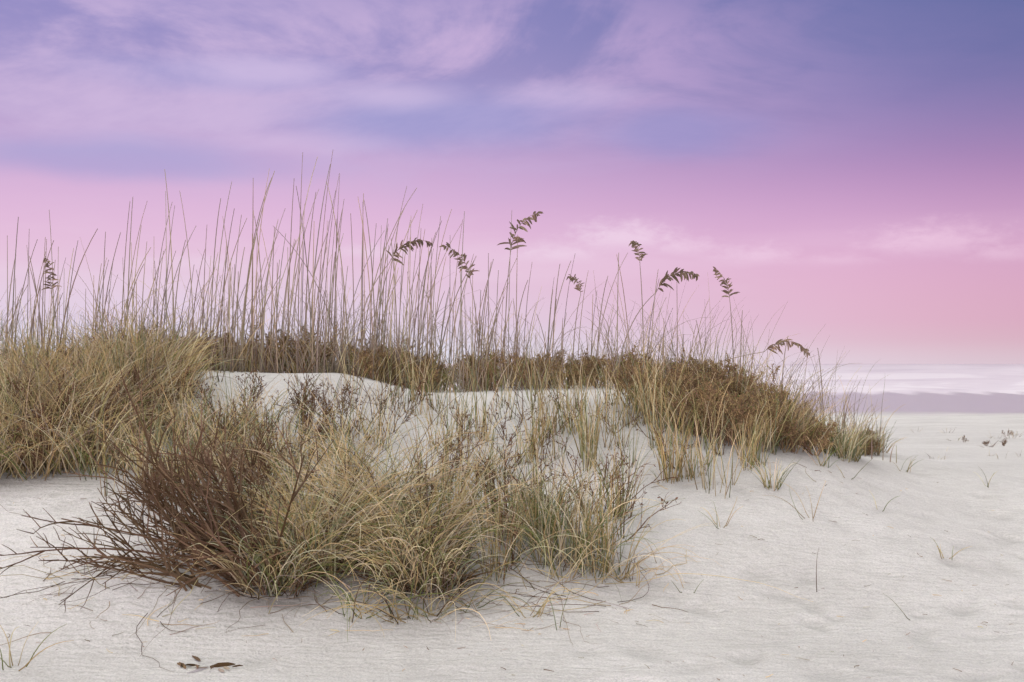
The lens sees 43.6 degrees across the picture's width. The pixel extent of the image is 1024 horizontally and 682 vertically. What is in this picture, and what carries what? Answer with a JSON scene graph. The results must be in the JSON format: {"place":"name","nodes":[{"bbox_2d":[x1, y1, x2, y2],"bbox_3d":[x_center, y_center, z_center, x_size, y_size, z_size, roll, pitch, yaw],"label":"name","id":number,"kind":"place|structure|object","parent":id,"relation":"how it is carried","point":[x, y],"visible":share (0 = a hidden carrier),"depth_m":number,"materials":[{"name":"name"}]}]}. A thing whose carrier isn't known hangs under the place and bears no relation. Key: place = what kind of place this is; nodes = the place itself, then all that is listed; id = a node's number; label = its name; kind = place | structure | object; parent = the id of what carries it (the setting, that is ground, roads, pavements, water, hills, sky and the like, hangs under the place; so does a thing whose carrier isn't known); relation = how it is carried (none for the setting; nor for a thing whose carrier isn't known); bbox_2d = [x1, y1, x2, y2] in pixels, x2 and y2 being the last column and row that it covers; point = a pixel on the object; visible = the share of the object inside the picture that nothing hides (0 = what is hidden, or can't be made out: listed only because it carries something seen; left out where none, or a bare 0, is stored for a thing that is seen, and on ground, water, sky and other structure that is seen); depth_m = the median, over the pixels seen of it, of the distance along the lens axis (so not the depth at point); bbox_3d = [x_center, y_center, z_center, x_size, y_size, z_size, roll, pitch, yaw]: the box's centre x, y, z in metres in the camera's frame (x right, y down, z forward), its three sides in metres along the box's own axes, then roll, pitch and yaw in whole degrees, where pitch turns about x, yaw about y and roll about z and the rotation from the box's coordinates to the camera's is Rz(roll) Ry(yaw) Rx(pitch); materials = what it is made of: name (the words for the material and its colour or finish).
{"place":"outdoors","nodes":[
{"label":"outdoors","id":0,"kind":"place"},
{"bbox_2d":[0,287,1021,671],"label":"dune grass","id":1,"kind":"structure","parent":0,"point":[366,527],"depth_m":7.35,"materials":[{"name":"beige plant"}]},
{"bbox_2d":[0,370,1023,681],"bbox_3d":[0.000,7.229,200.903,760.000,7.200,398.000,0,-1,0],"label":"dune sand","id":2,"kind":"structure","parent":0,"point":[754,634],"depth_m":6.48,"materials":[{"name":"white sand"}]},
{"bbox_2d":[0,152,904,462],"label":"tall grass stalks","id":3,"kind":"object","parent":2,"relation":"on","point":[320,336],"visible":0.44,"depth_m":11.72,"materials":[{"name":"plant"}]},
{"bbox_2d":[42,211,809,357],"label":"seed heads","id":4,"kind":"object","parent":3,"relation":"attached to","point":[572,279],"visible":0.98,"depth_m":11.91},
{"bbox_2d":[0,319,1015,679],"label":"dune shrub","id":5,"kind":"object","parent":2,"relation":"on","point":[154,489],"depth_m":7.12,"materials":[{"name":"brown plant"}]},
{"bbox_2d":[0,0,1023,363],"label":"sky","id":6,"kind":"structure","parent":0,"point":[854,169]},
{"bbox_2d":[238,364,1023,395],"bbox_3d":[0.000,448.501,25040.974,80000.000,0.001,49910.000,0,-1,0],"label":"sea water","id":7,"kind":"structure","parent":0,"point":[908,379],"depth_m":228.95,"materials":[{"name":"white liquid"}]}
]}

